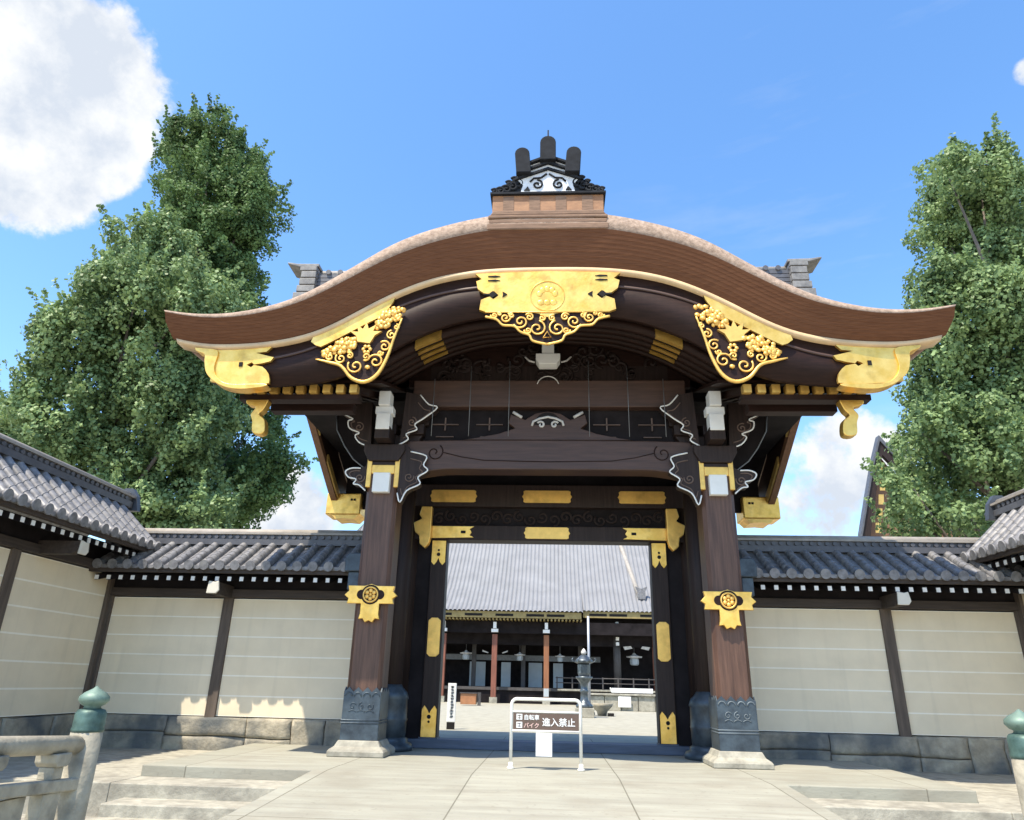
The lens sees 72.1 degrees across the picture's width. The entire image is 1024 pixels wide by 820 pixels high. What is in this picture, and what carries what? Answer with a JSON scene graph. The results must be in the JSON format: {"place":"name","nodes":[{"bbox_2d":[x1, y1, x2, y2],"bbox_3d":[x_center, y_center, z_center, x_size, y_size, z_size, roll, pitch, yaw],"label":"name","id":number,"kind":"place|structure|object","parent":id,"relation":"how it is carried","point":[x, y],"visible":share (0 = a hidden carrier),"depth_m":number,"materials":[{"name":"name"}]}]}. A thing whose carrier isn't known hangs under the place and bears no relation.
{"place":"outdoors","nodes":[
{"label":"outdoors","id":0,"kind":"place"},
{"bbox_2d":[21,814,172,819],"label":"pavement","id":1,"kind":"structure","parent":0,"point":[90,818],"depth_m":7.73,"materials":[{"name":"stone"}]},
{"bbox_2d":[0,686,109,819],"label":"bridge railing","id":2,"kind":"object","parent":1,"relation":"on","point":[59,787],"visible":1,"depth_m":4.88,"materials":[{"name":"stone"}]},
{"bbox_2d":[0,747,1023,819],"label":"side terrace","id":3,"kind":"structure","parent":0,"point":[997,791],"depth_m":9.81,"materials":[{"name":"stone"}]},
{"bbox_2d":[0,433,160,735],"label":"plaster wall","id":4,"kind":"structure","parent":3,"relation":"on","point":[55,595],"depth_m":11.67,"materials":[{"name":"beige paint"}]},
{"bbox_2d":[87,528,362,750],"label":"plaster wall","id":5,"kind":"structure","parent":3,"relation":"on","point":[257,649],"depth_m":12.90,"materials":[{"name":"beige paint"}]},
{"bbox_2d":[345,553,360,589],"bbox_3d":[-2.790,2.902,12.582,0.320,0.630,0.380,0,-21,3],"label":"gutter box","id":6,"kind":"object","parent":5,"relation":"attached to","point":[352,563],"visible":0.59,"depth_m":12.44,"materials":[{"name":"grey metal"}]},
{"bbox_2d":[737,535,1023,774],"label":"plaster wall","id":7,"kind":"structure","parent":3,"relation":"on","point":[905,662],"depth_m":12.23,"materials":[{"name":"beige paint"}]},
{"bbox_2d":[740,558,756,596],"bbox_3d":[4.039,2.912,12.187,0.320,0.630,0.380,0,-21,3],"label":"gutter box","id":8,"kind":"object","parent":7,"relation":"attached to","point":[748,568],"visible":0.55,"depth_m":12.04,"materials":[{"name":"grey metal"}]},
{"bbox_2d":[961,489,1023,634],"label":"plaster wall","id":9,"kind":"structure","parent":3,"relation":"on","point":[1002,536],"depth_m":12.32,"materials":[{"name":"grey tile"}]},
{"bbox_2d":[0,0,1023,609],"label":"sky","id":10,"kind":"structure","parent":0,"point":[770,133],"materials":[{"name":"blue"}]},
{"bbox_2d":[439,702,657,740],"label":"courtyard","id":11,"kind":"structure","parent":0,"point":[488,719],"depth_m":22.55,"materials":[{"name":"beige gravel"}]},
{"bbox_2d":[0,364,48,439],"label":"ginkgo tree","id":12,"kind":"object","parent":11,"relation":"on","point":[5,429],"visible":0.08,"depth_m":27.25,"materials":[{"name":"green plant"}]},
{"bbox_2d":[0,196,258,597],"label":"ginkgo tree","id":13,"kind":"object","parent":11,"relation":"on","point":[121,285],"visible":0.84,"depth_m":22.21,"materials":[{"name":"green plant"}]},
{"bbox_2d":[133,92,318,528],"bbox_3d":[-12.180,-1.748,28.475,10.287,25.756,6.836,0,-21,3],"label":"ginkgo tree","id":14,"kind":"object","parent":11,"relation":"on","point":[226,194],"visible":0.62,"depth_m":29.02,"materials":[{"name":"green plant"}]},
{"bbox_2d":[446,683,456,729],"bbox_3d":[-1.592,7.786,18.516,0.220,1.120,0.100,0,-21,3],"label":"marker post","id":15,"kind":"object","parent":11,"relation":"on","point":[451,706],"visible":1,"depth_m":18.49,"materials":[{"name":"white wood"}]},
{"bbox_2d":[460,692,480,705],"bbox_3d":[-2.292,15.967,38.916,1.150,0.680,0.700,0,-21,3],"label":"wooden box","id":16,"kind":"object","parent":11,"relation":"on","point":[469,698],"visible":1,"depth_m":38.67,"materials":[{"name":"orange wood"}]},
{"bbox_2d":[330,524,654,704],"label":"hall","id":17,"kind":"structure","parent":11,"relation":"on","point":[536,604],"depth_m":48.69,"materials":[{"name":"tile"}]},
{"bbox_2d":[460,644,471,659],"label":"hanging lantern","id":18,"kind":"object","parent":17,"relation":"hanging from","point":[465,653],"visible":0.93,"depth_m":47.45,"materials":[{"name":"metal"}]},
{"bbox_2d":[514,652,524,660],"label":"hanging lantern","id":19,"kind":"object","parent":17,"relation":"hanging from","point":[519,655],"visible":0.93,"depth_m":47.27,"materials":[{"name":"metal"}]},
{"bbox_2d":[555,654,564,661],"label":"hanging lantern","id":20,"kind":"object","parent":17,"relation":"hanging from","point":[559,657],"visible":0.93,"depth_m":47.11,"materials":[{"name":"metal"}]},
{"bbox_2d":[626,653,641,665],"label":"hanging lantern","id":21,"kind":"object","parent":17,"relation":"hanging from","point":[634,660],"visible":0.93,"depth_m":46.77,"materials":[{"name":"metal"}]},
{"bbox_2d":[572,648,595,717],"bbox_3d":[2.845,10.739,27.763,0.992,2.540,0.874,0,-21,3],"label":"bronze lantern","id":22,"kind":"object","parent":11,"relation":"on","point":[584,661],"visible":0.97,"depth_m":27.60,"materials":[{"name":"metal"}]},
{"bbox_2d":[587,616,594,714],"bbox_3d":[3.314,10.966,30.337,0.440,4.010,0.429,0,-21,3],"label":"grey pole","id":23,"kind":"object","parent":11,"relation":"on","point":[588,654],"visible":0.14,"depth_m":30.55,"materials":[{"name":"grey metal"}]},
{"bbox_2d":[591,703,613,716],"bbox_3d":[3.736,12.420,29.180,0.920,0.480,0.953,0,-21,3],"label":"stone basin","id":24,"kind":"object","parent":11,"relation":"on","point":[602,709],"visible":0.98,"depth_m":28.96,"materials":[{"name":"grey stone"}]},
{"bbox_2d":[859,111,1023,537],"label":"ginkgo tree","id":25,"kind":"object","parent":11,"relation":"on","point":[964,429],"visible":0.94,"depth_m":20.90,"materials":[{"name":"green plant"}]},
{"bbox_2d":[1010,142,1023,229],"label":"ginkgo tree","id":26,"kind":"object","parent":11,"relation":"on","point":[1022,191],"visible":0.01,"depth_m":29.42,"materials":[{"name":"green plant"}]},
{"bbox_2d":[591,693,655,711],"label":"stone terrace","id":27,"kind":"structure","parent":0,"point":[643,702],"depth_m":35.67,"materials":[{"name":"stone"}]},
{"bbox_2d":[618,697,630,707],"bbox_3d":[5.694,14.754,35.562,0.640,0.500,0.030,0,-21,3],"label":"notice board","id":28,"kind":"object","parent":27,"relation":"attached to","point":[624,701],"visible":1,"depth_m":35.55,"materials":[{"name":"white paper"}]},
{"bbox_2d":[610,687,652,693],"bbox_3d":[6.090,14.302,35.894,2.169,0.240,0.060,0,-21,3],"label":"banner","id":29,"kind":"object","parent":27,"relation":"attached to","point":[624,690],"visible":1,"depth_m":35.87,"materials":[{"name":"white fabric"}]},
{"label":"ground","id":30,"kind":"structure","parent":0,"visible":0},
{"bbox_2d":[98,797,250,819],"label":"stone step","id":31,"kind":"object","parent":30,"relation":"on","point":[153,808],"visible":0.54,"depth_m":7.81,"materials":[{"name":"stone"}]},
{"bbox_2d":[107,776,290,801],"bbox_3d":[-3.646,4.743,8.517,2.225,0.428,0.650,0,-21,3],"label":"stone step","id":32,"kind":"object","parent":30,"relation":"on","point":[196,788],"visible":0.38,"depth_m":8.30,"materials":[{"name":"stone"}]},
{"bbox_2d":[218,765,843,819],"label":"ramp","id":33,"kind":"structure","parent":30,"relation":"on","point":[340,792],"depth_m":7.53,"materials":[{"name":"grey stone"}]},
{"bbox_2d":[141,735,977,802],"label":"gate platform","id":34,"kind":"structure","parent":30,"relation":"on","point":[833,779],"depth_m":9.76,"materials":[{"name":"grey stone"}]},
{"bbox_2d":[507,697,584,770],"bbox_3d":[0.463,4.417,9.619,1.050,0.896,0.097,0,-21,3],"label":"barrier stand","id":35,"kind":"object","parent":34,"relation":"on","point":[542,721],"visible":1,"depth_m":9.65,"materials":[{"name":"white paint"}]},
{"bbox_2d":[164,130,955,769],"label":"temple gate","id":36,"kind":"structure","parent":34,"relation":"on","point":[548,352],"depth_m":11.77,"materials":[{"name":"brown wood"}]},
{"bbox_2d":[809,798,1012,819],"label":"stone step","id":37,"kind":"object","parent":30,"relation":"on","point":[850,809],"visible":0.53,"depth_m":7.84,"materials":[{"name":"stone"}]},
{"bbox_2d":[858,435,980,611],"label":"side hall","id":38,"kind":"structure","parent":30,"relation":"on","point":[877,494],"depth_m":42.15,"materials":[{"name":"brown wood"}]},
{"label":"lower pavement","id":39,"kind":"structure","parent":0,"visible":0},
{"bbox_2d":[1003,709,1023,818],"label":"bridge railing","id":40,"kind":"object","parent":39,"relation":"on","point":[1014,721],"visible":1,"depth_m":4.85,"materials":[{"name":"stone"}]}
]}

